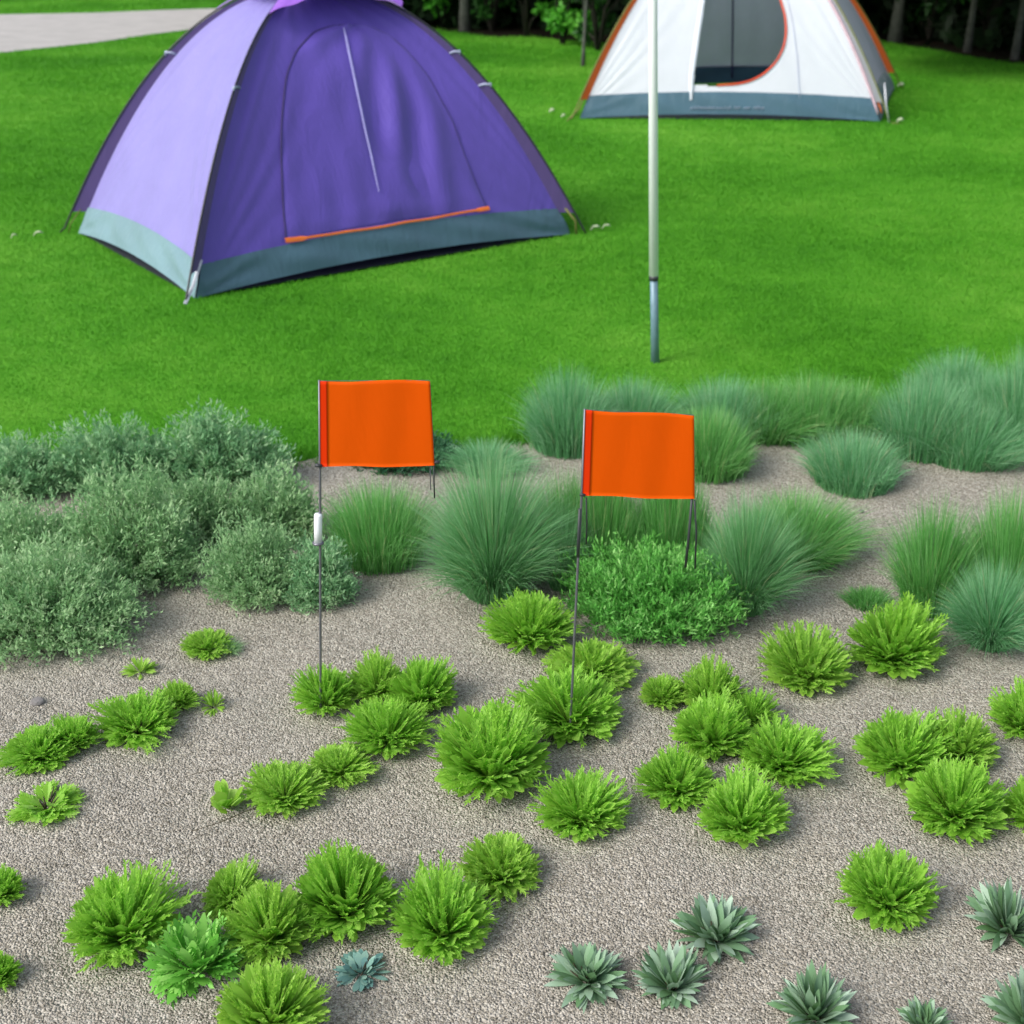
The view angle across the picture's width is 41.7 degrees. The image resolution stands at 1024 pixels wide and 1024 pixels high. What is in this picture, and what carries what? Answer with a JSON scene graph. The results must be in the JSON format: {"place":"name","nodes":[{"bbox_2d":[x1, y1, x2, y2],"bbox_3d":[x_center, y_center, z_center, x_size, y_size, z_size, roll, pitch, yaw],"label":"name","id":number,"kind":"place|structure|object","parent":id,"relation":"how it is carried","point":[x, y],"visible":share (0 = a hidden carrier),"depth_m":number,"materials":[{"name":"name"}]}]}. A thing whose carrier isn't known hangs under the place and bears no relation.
{"place":"outdoors","nodes":[
{"label":"outdoors","id":0,"kind":"place"},
{"bbox_2d":[0,8,221,52],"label":"road","id":1,"kind":"structure","parent":0,"point":[19,32],"depth_m":17.71,"materials":[{"name":"concrete"}]},
{"bbox_2d":[0,0,1023,471],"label":"lawn","id":2,"kind":"structure","parent":0,"point":[508,314],"depth_m":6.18,"materials":[{"name":"plant"}]},
{"bbox_2d":[59,0,585,303],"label":"dome tent","id":3,"kind":"object","parent":2,"relation":"on","point":[249,143],"visible":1,"depth_m":6.58,"materials":[{"name":"purple fabric"}]},
{"bbox_2d":[282,24,484,237],"bbox_3d":[-0.727,-1.899,6.587,1.142,0.899,0.457,-17,30,-31],"label":"door","id":4,"kind":"structure","parent":3,"relation":"in","point":[337,173],"depth_m":6.54,"materials":[{"name":"purple fabric"}]},
{"bbox_2d":[0,442,1023,1023],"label":"gravel bed","id":5,"kind":"object","parent":2,"relation":"on","point":[948,686],"visible":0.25,"depth_m":2.70,"materials":[{"name":"gravel"}]},
{"bbox_2d":[0,950,24,991],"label":"lime clump","id":6,"kind":"object","parent":5,"relation":"on","point":[9,970],"visible":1,"depth_m":2.27,"materials":[{"name":"green plant"}]},
{"bbox_2d":[0,862,27,906],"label":"lime clump","id":7,"kind":"object","parent":5,"relation":"on","point":[11,884],"visible":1,"depth_m":2.45,"materials":[{"name":"green plant"}]},
{"bbox_2d":[0,720,78,775],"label":"lime clump","id":8,"kind":"object","parent":5,"relation":"on","point":[29,751],"visible":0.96,"depth_m":2.82,"materials":[{"name":"green plant"}]},
{"bbox_2d":[0,487,86,569],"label":"sage shrub","id":9,"kind":"object","parent":5,"relation":"on","point":[22,522],"visible":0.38,"depth_m":3.55,"materials":[{"name":"green plant"}]},
{"bbox_2d":[0,427,87,506],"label":"sage shrub","id":10,"kind":"object","parent":5,"relation":"on","point":[20,471],"visible":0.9,"depth_m":4.04,"materials":[{"name":"green plant"}]},
{"bbox_2d":[4,778,86,826],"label":"leafy plant","id":11,"kind":"object","parent":5,"relation":"on","point":[26,810],"visible":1,"depth_m":2.69,"materials":[{"name":"green plant"}]},
{"bbox_2d":[46,712,101,753],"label":"lime clump","id":12,"kind":"object","parent":5,"relation":"on","point":[82,733],"visible":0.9,"depth_m":2.87,"materials":[{"name":"green plant"}]},
{"bbox_2d":[0,527,163,670],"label":"sage shrub","id":13,"kind":"object","parent":5,"relation":"on","point":[38,584],"visible":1,"depth_m":3.26,"materials":[{"name":"green plant"}]},
{"bbox_2d":[34,408,189,501],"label":"sage shrub","id":14,"kind":"object","parent":5,"relation":"on","point":[103,444],"visible":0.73,"depth_m":4.05,"materials":[{"name":"green plant"}]},
{"bbox_2d":[60,858,201,972],"bbox_3d":[-0.677,0.687,2.353,0.208,0.155,0.251,22,33,38],"label":"lime clump","id":15,"kind":"object","parent":5,"relation":"on","point":[115,922],"visible":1,"depth_m":2.33,"materials":[{"name":"green plant"}]},
{"bbox_2d":[49,444,214,596],"bbox_3d":[-1.018,0.004,3.550,0.492,0.390,0.339,0,25,0],"label":"sage shrub","id":16,"kind":"object","parent":5,"relation":"on","point":[158,534],"visible":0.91,"depth_m":3.50,"materials":[{"name":"green plant"}]},
{"bbox_2d":[85,685,180,754],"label":"lime clump","id":17,"kind":"object","parent":5,"relation":"on","point":[140,719],"visible":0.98,"depth_m":2.92,"materials":[{"name":"green plant"}]},
{"bbox_2d":[155,678,202,710],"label":"lime clump","id":18,"kind":"object","parent":5,"relation":"on","point":[184,695],"visible":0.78,"depth_m":3.02,"materials":[{"name":"green plant"}]},
{"bbox_2d":[140,909,247,1010],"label":"leafy plant","id":19,"kind":"object","parent":5,"relation":"on","point":[192,946],"visible":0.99,"depth_m":2.26,"materials":[{"name":"green plant"}]},
{"bbox_2d":[137,469,258,555],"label":"sage shrub","id":20,"kind":"object","parent":5,"relation":"on","point":[200,497],"visible":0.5,"depth_m":3.73,"materials":[{"name":"green plant"}]},
{"bbox_2d":[178,626,235,660],"bbox_3d":[-0.742,0.316,3.274,0.145,0.064,0.144,0,25,0],"label":"sprout","id":21,"kind":"object","parent":5,"relation":"on","point":[203,644],"visible":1,"depth_m":3.26,"materials":[{"name":"green plant"}]},
{"bbox_2d":[125,396,307,489],"bbox_3d":[-0.914,-0.210,4.123,0.572,0.287,0.283,0,25,0],"label":"sage shrub","id":22,"kind":"object","parent":5,"relation":"on","point":[210,446],"visible":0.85,"depth_m":4.08,"materials":[{"name":"green plant"}]},
{"bbox_2d":[210,779,244,813],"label":"round leaf plant","id":23,"kind":"object","parent":5,"relation":"on","point":[224,796],"visible":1,"depth_m":2.70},
{"bbox_2d":[200,853,262,919],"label":"olive clump","id":24,"kind":"object","parent":5,"relation":"on","point":[230,879],"visible":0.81,"depth_m":2.46,"materials":[{"name":"green plant"}]},
{"bbox_2d":[192,504,300,617],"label":"sage shrub","id":25,"kind":"object","parent":5,"relation":"on","point":[253,558],"visible":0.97,"depth_m":3.43,"materials":[{"name":"green plant"}]},
{"bbox_2d":[219,879,315,967],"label":"lime clump","id":26,"kind":"object","parent":5,"relation":"on","point":[267,922],"visible":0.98,"depth_m":2.32,"materials":[{"name":"green plant"}]},
{"bbox_2d":[207,458,332,550],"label":"sage shrub","id":27,"kind":"object","parent":5,"relation":"on","point":[294,506],"visible":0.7,"depth_m":3.74,"materials":[{"name":"green plant"}]},
{"bbox_2d":[214,956,331,1023],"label":"lime clump","id":28,"kind":"object","parent":5,"relation":"on","point":[276,992],"visible":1,"depth_m":2.15,"materials":[{"name":"green plant"}]},
{"bbox_2d":[240,757,332,818],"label":"lime clump","id":29,"kind":"object","parent":5,"relation":"on","point":[286,789],"visible":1,"depth_m":2.72,"materials":[{"name":"green plant"}]},
{"bbox_2d":[288,662,354,716],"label":"lime clump","id":30,"kind":"object","parent":5,"relation":"on","point":[334,686],"visible":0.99,"depth_m":3.01,"materials":[{"name":"green plant"}]},
{"bbox_2d":[277,527,367,614],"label":"sage shrub","id":31,"kind":"object","parent":5,"relation":"on","point":[337,583],"visible":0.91,"depth_m":3.44,"materials":[{"name":"green plant"}]},
{"bbox_2d":[307,741,380,789],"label":"lime clump","id":32,"kind":"object","parent":5,"relation":"on","point":[342,765],"visible":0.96,"depth_m":2.80,"materials":[{"name":"green plant"}]},
{"bbox_2d":[287,837,404,944],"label":"lime clump","id":33,"kind":"object","parent":5,"relation":"on","point":[347,891],"visible":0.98,"depth_m":2.38,"materials":[{"name":"green plant"}]},
{"bbox_2d":[333,949,390,991],"bbox_3d":[-0.257,0.781,2.297,0.100,0.032,0.099,0,25,0],"label":"rosette","id":34,"kind":"object","parent":5,"relation":"on","point":[354,962],"visible":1,"depth_m":2.30,"materials":[{"name":"green plant"}]},
{"bbox_2d":[344,644,402,702],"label":"lime clump","id":35,"kind":"object","parent":5,"relation":"on","point":[374,675],"visible":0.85,"depth_m":3.05,"materials":[{"name":"green plant"}]},
{"bbox_2d":[312,380,439,707],"bbox_3d":[-0.291,0.121,2.869,0.285,0.854,0.026,-1,25,-2],"label":"marker flag","id":36,"kind":"object","parent":5,"relation":"on","point":[378,423],"visible":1,"depth_m":2.73,"materials":[{"name":"fabric"}]},
{"bbox_2d":[313,470,450,575],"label":"grass tuft","id":37,"kind":"object","parent":5,"relation":"on","point":[373,533],"visible":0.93,"depth_m":3.62,"materials":[{"name":"plant"}]},
{"bbox_2d":[333,693,439,759],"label":"lime clump","id":38,"kind":"object","parent":5,"relation":"on","point":[376,725],"visible":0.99,"depth_m":2.88,"materials":[{"name":"green plant"}]},
{"bbox_2d":[348,430,464,478],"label":"dark shrub","id":39,"kind":"object","parent":5,"relation":"on","point":[440,443],"visible":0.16,"depth_m":4.28,"materials":[{"name":"green plant"}]},
{"bbox_2d":[386,653,458,715],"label":"lime clump","id":40,"kind":"object","parent":5,"relation":"on","point":[427,681],"visible":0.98,"depth_m":3.01,"materials":[{"name":"green plant"}]},
{"bbox_2d":[387,848,498,965],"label":"lime clump","id":41,"kind":"object","parent":5,"relation":"on","point":[443,912],"visible":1,"depth_m":2.35,"materials":[{"name":"green plant"}]},
{"bbox_2d":[423,695,553,805],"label":"lime clump","id":42,"kind":"object","parent":5,"relation":"on","point":[499,752],"visible":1,"depth_m":2.73,"materials":[{"name":"green plant"}]},
{"bbox_2d":[434,435,553,479],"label":"grass tuft","id":43,"kind":"object","parent":5,"relation":"on","point":[479,450],"visible":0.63,"depth_m":4.25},
{"bbox_2d":[395,436,599,614],"bbox_3d":[-0.029,0.017,3.433,0.553,0.452,0.573,0,25,0],"label":"grass tuft","id":44,"kind":"object","parent":5,"relation":"on","point":[490,541],"visible":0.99,"depth_m":3.40,"materials":[{"name":"plant"}]},
{"bbox_2d":[455,830,542,907],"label":"lime clump","id":45,"kind":"object","parent":5,"relation":"on","point":[505,865],"visible":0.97,"depth_m":2.48,"materials":[{"name":"green plant"}]},
{"bbox_2d":[478,588,583,655],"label":"lime clump","id":46,"kind":"object","parent":5,"relation":"on","point":[522,619],"visible":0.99,"depth_m":3.23,"materials":[{"name":"green plant"}]},
{"bbox_2d":[505,661,624,747],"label":"lime clump","id":47,"kind":"object","parent":5,"relation":"on","point":[595,709],"visible":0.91,"depth_m":2.94,"materials":[{"name":"green plant"}]},
{"bbox_2d":[531,496,601,591],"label":"grass tuft","id":48,"kind":"object","parent":5,"relation":"on","point":[555,585],"visible":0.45,"depth_m":3.50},
{"bbox_2d":[504,357,639,459],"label":"grass tuft","id":49,"kind":"object","parent":5,"relation":"on","point":[555,423],"visible":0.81,"depth_m":4.34,"materials":[{"name":"plant"}]},
{"bbox_2d":[520,456,634,571],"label":"grass tuft","id":50,"kind":"object","parent":5,"relation":"on","point":[553,497],"visible":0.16,"depth_m":3.58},
{"bbox_2d":[523,765,634,842],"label":"lime clump","id":51,"kind":"object","parent":5,"relation":"on","point":[580,805],"visible":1,"depth_m":2.63,"materials":[{"name":"green plant"}]},
{"bbox_2d":[544,941,631,1013],"bbox_3d":[0.127,0.775,2.275,0.149,0.066,0.155,0,25,0],"label":"rosette","id":52,"kind":"object","parent":5,"relation":"on","point":[590,966],"visible":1,"depth_m":2.27,"materials":[{"name":"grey plant"}]},
{"bbox_2d":[540,636,643,694],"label":"lime clump","id":53,"kind":"object","parent":5,"relation":"on","point":[613,663],"visible":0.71,"depth_m":3.14,"materials":[{"name":"green plant"}]},
{"bbox_2d":[551,470,648,573],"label":"grass tuft","id":54,"kind":"object","parent":5,"relation":"on","point":[600,513],"visible":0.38,"depth_m":3.54,"materials":[{"name":"plant"}]},
{"bbox_2d":[569,409,696,723],"bbox_3d":[0.252,0.172,2.792,0.258,0.827,0.027,-1,25,-2],"label":"marker flag","id":55,"kind":"object","parent":5,"relation":"on","point":[648,455],"visible":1,"depth_m":2.65,"materials":[{"name":"fabric"}]},
{"bbox_2d":[552,529,755,648],"bbox_3d":[0.359,0.175,3.382,0.519,0.219,0.425,0,25,0],"label":"leafy shrub","id":56,"kind":"object","parent":5,"relation":"on","point":[643,592],"visible":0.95,"depth_m":3.31,"materials":[{"name":"green plant"}]},
{"bbox_2d":[639,673,689,711],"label":"lime clump","id":57,"kind":"object","parent":5,"relation":"on","point":[659,691],"visible":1,"depth_m":3.04,"materials":[{"name":"green plant"}]},
{"bbox_2d":[631,939,710,1009],"bbox_3d":[0.271,0.773,2.269,0.135,0.084,0.126,16,29,31],"label":"rosette","id":58,"kind":"object","parent":5,"relation":"on","point":[670,969],"visible":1,"depth_m":2.27,"materials":[{"name":"green plant"}]},
{"bbox_2d":[615,466,734,556],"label":"grass tuft","id":59,"kind":"object","parent":5,"relation":"on","point":[668,519],"visible":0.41,"depth_m":3.55,"materials":[{"name":"plant"}]},
{"bbox_2d":[631,742,722,812],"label":"lime clump","id":60,"kind":"object","parent":5,"relation":"on","point":[676,779],"visible":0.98,"depth_m":2.71,"materials":[{"name":"green plant"}]},
{"bbox_2d":[668,685,752,762],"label":"lime clump","id":61,"kind":"object","parent":5,"relation":"on","point":[713,727],"visible":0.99,"depth_m":2.86,"materials":[{"name":"green plant"}]},
{"bbox_2d":[672,649,749,705],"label":"lime clump","id":62,"kind":"object","parent":5,"relation":"on","point":[701,678],"visible":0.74,"depth_m":3.03,"materials":[{"name":"green plant"}]},
{"bbox_2d":[669,891,760,965],"bbox_3d":[0.363,0.722,2.357,0.160,0.087,0.156,-13,28,-25],"label":"rosette","id":63,"kind":"object","parent":5,"relation":"on","point":[713,922],"visible":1,"depth_m":2.36,"materials":[{"name":"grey plant"}]},
{"bbox_2d":[664,396,771,484],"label":"grass tuft","id":64,"kind":"object","parent":5,"relation":"on","point":[721,452],"visible":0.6,"depth_m":4.17,"materials":[{"name":"plant"}]},
{"bbox_2d":[694,759,793,848],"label":"lime clump","id":65,"kind":"object","parent":5,"relation":"on","point":[750,807],"visible":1,"depth_m":2.61,"materials":[{"name":"green plant"}]},
{"bbox_2d":[670,472,832,625],"bbox_3d":[0.569,0.079,3.392,0.451,0.368,0.406,-7,26,-15],"label":"grass tuft","id":66,"kind":"object","parent":5,"relation":"on","point":[753,558],"visible":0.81,"depth_m":3.35,"materials":[{"name":"plant"}]},
{"bbox_2d":[731,686,784,728],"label":"lime clump","id":67,"kind":"object","parent":5,"relation":"on","point":[754,704],"visible":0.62,"depth_m":2.98,"materials":[{"name":"green plant"}]},
{"bbox_2d":[711,372,833,449],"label":"grass tuft","id":68,"kind":"object","parent":5,"relation":"on","point":[779,432],"visible":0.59,"depth_m":4.45,"materials":[{"name":"plant"}]},
{"bbox_2d":[738,707,843,788],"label":"lime clump","id":69,"kind":"object","parent":5,"relation":"on","point":[785,753],"visible":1,"depth_m":2.79,"materials":[{"name":"green plant"}]},
{"bbox_2d":[756,619,857,696],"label":"lime clump","id":70,"kind":"object","parent":5,"relation":"on","point":[804,661],"visible":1,"depth_m":3.12,"materials":[{"name":"green plant"}]},
{"bbox_2d":[766,959,858,1023],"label":"rosette","id":71,"kind":"object","parent":5,"relation":"on","point":[820,998],"visible":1,"depth_m":2.19,"materials":[{"name":"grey plant"}]},
{"bbox_2d":[728,478,898,580],"bbox_3d":[0.813,0.028,3.667,0.483,0.211,0.468,-18,30,-33],"label":"grass tuft","id":72,"kind":"object","parent":5,"relation":"on","point":[834,547],"visible":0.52,"depth_m":3.64,"materials":[{"name":"plant"}]},
{"bbox_2d":[784,422,917,499],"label":"grass tuft","id":73,"kind":"object","parent":5,"relation":"on","point":[862,469],"visible":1,"depth_m":4.12,"materials":[{"name":"plant"}]},
{"bbox_2d":[829,584,899,612],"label":"grass tuft","id":74,"kind":"object","parent":5,"relation":"on","point":[871,597],"visible":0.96,"depth_m":3.46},
{"bbox_2d":[834,839,947,932],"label":"lime clump","id":75,"kind":"object","parent":5,"relation":"on","point":[881,886],"visible":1,"depth_m":2.40,"materials":[{"name":"green plant"}]},
{"bbox_2d":[844,590,949,678],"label":"lime clump","id":76,"kind":"object","parent":5,"relation":"on","point":[895,642],"visible":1,"depth_m":3.15,"materials":[{"name":"green plant"}]},
{"bbox_2d":[851,706,966,789],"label":"lime clump","id":77,"kind":"object","parent":5,"relation":"on","point":[901,744],"visible":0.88,"depth_m":2.80,"materials":[{"name":"green plant"}]},
{"bbox_2d":[857,364,987,463],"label":"grass tuft","id":78,"kind":"object","parent":5,"relation":"on","point":[900,414],"visible":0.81,"depth_m":4.33,"materials":[{"name":"plant"}]},
{"bbox_2d":[896,994,952,1023],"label":"rosette","id":79,"kind":"object","parent":5,"relation":"on","point":[916,1011],"visible":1,"depth_m":2.18,"materials":[{"name":"green plant"}]},
{"bbox_2d":[862,486,989,618],"bbox_3d":[1.078,0.082,3.418,0.335,0.337,0.325,-12,27,-24],"label":"grass tuft","id":80,"kind":"object","parent":5,"relation":"on","point":[927,560],"visible":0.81,"depth_m":3.37,"materials":[{"name":"plant"}]},
{"bbox_2d":[876,392,1023,473],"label":"grass tuft","id":81,"kind":"object","parent":5,"relation":"on","point":[989,447],"visible":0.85,"depth_m":4.26,"materials":[{"name":"plant"}]},
{"bbox_2d":[902,752,1013,847],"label":"lime clump","id":82,"kind":"object","parent":5,"relation":"on","point":[962,800],"visible":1,"depth_m":2.64,"materials":[{"name":"green plant"}]},
{"bbox_2d":[919,704,1000,770],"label":"lime clump","id":83,"kind":"object","parent":5,"relation":"on","point":[979,739],"visible":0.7,"depth_m":2.82,"materials":[{"name":"green plant"}]},
{"bbox_2d":[920,550,1023,663],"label":"grass tuft","id":84,"kind":"object","parent":5,"relation":"on","point":[987,617],"visible":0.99,"depth_m":3.22,"materials":[{"name":"plant"}]},
{"bbox_2d":[941,363,1016,423],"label":"grass tuft","id":85,"kind":"object","parent":5,"relation":"on","point":[977,383],"visible":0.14,"depth_m":4.49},
{"bbox_2d":[949,476,1023,608],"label":"grass tuft","id":86,"kind":"object","parent":5,"relation":"on","point":[1005,539],"visible":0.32,"depth_m":3.35,"materials":[{"name":"plant"}]},
{"bbox_2d":[964,876,1023,952],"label":"rosette","id":87,"kind":"object","parent":5,"relation":"on","point":[1000,913],"visible":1,"depth_m":2.39,"materials":[{"name":"green plant"}]},
{"bbox_2d":[976,336,1023,455],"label":"grass tuft","id":88,"kind":"object","parent":5,"relation":"on","point":[1017,403],"visible":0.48,"depth_m":4.37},
{"bbox_2d":[980,966,1023,1023],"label":"rosette","id":89,"kind":"object","parent":5,"relation":"on","point":[1008,1005],"visible":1,"depth_m":2.19,"materials":[{"name":"green plant"}]},
{"bbox_2d":[985,674,1023,738],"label":"lime clump","id":90,"kind":"object","parent":5,"relation":"on","point":[1008,712],"visible":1,"depth_m":2.92,"materials":[{"name":"green plant"}]},
{"bbox_2d":[1002,773,1023,832],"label":"lime clump","id":91,"kind":"object","parent":5,"relation":"on","point":[1016,809],"visible":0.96,"depth_m":2.66,"materials":[{"name":"green plant"}]},
{"bbox_2d":[543,0,599,44],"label":"bush","id":92,"kind":"object","parent":2,"relation":"on","point":[560,21],"visible":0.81,"depth_m":15.47,"materials":[{"name":"green plant"}]},
{"bbox_2d":[571,0,628,50],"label":"bush","id":93,"kind":"object","parent":2,"relation":"on","point":[602,17],"visible":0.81,"depth_m":15.12,"materials":[{"name":"green plant"}]},
{"bbox_2d":[588,370,704,416],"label":"grass tuft","id":94,"kind":"object","parent":2,"relation":"on","point":[633,396],"visible":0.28,"depth_m":4.50,"materials":[{"name":"plant"}]},
{"bbox_2d":[648,0,658,363],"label":"slender pole","id":95,"kind":"object","parent":2,"relation":"on","point":[653,129],"visible":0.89,"depth_m":4.96,"materials":[{"name":"silver metal"}]},
{"bbox_2d":[655,371,792,442],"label":"grass tuft","id":96,"kind":"object","parent":2,"relation":"on","point":[717,390],"visible":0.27,"depth_m":4.47,"materials":[{"name":"plant"}]},
{"bbox_2d":[566,0,903,123],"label":"dome tent","id":97,"kind":"object","parent":2,"relation":"on","point":[802,59],"visible":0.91,"depth_m":10.69,"materials":[{"name":"white fabric"}]},
{"bbox_2d":[758,365,881,449],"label":"grass tuft","id":98,"kind":"object","parent":2,"relation":"on","point":[820,400],"visible":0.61,"depth_m":4.45,"materials":[{"name":"plant"}]},
{"bbox_2d":[800,373,896,445],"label":"grass tuft","id":99,"kind":"object","parent":2,"relation":"on","point":[864,400],"visible":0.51,"depth_m":4.47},
{"bbox_2d":[890,343,1013,404],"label":"grass tuft","id":100,"kind":"object","parent":2,"relation":"on","point":[966,364],"visible":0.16,"depth_m":4.70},
{"bbox_2d":[420,0,1023,63],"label":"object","id":101,"kind":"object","parent":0,"point":[512,29],"depth_m":16.47,"materials":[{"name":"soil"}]},
{"bbox_2d":[470,0,516,31],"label":"bush","id":102,"kind":"object","parent":101,"relation":"on","point":[486,11],"visible":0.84,"depth_m":17.04,"materials":[{"name":"green plant"}]},
{"bbox_2d":[383,0,1023,53],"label":"undergrowth","id":103,"kind":"object","parent":101,"relation":"on","point":[950,21],"visible":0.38,"depth_m":16.55,"materials":[{"name":"green plant"}]},
{"bbox_2d":[887,0,904,42],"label":"broadleaf tree","id":104,"kind":"object","parent":101,"relation":"on","point":[895,33],"visible":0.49,"depth_m":15.87,"materials":[{"name":"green plant"}]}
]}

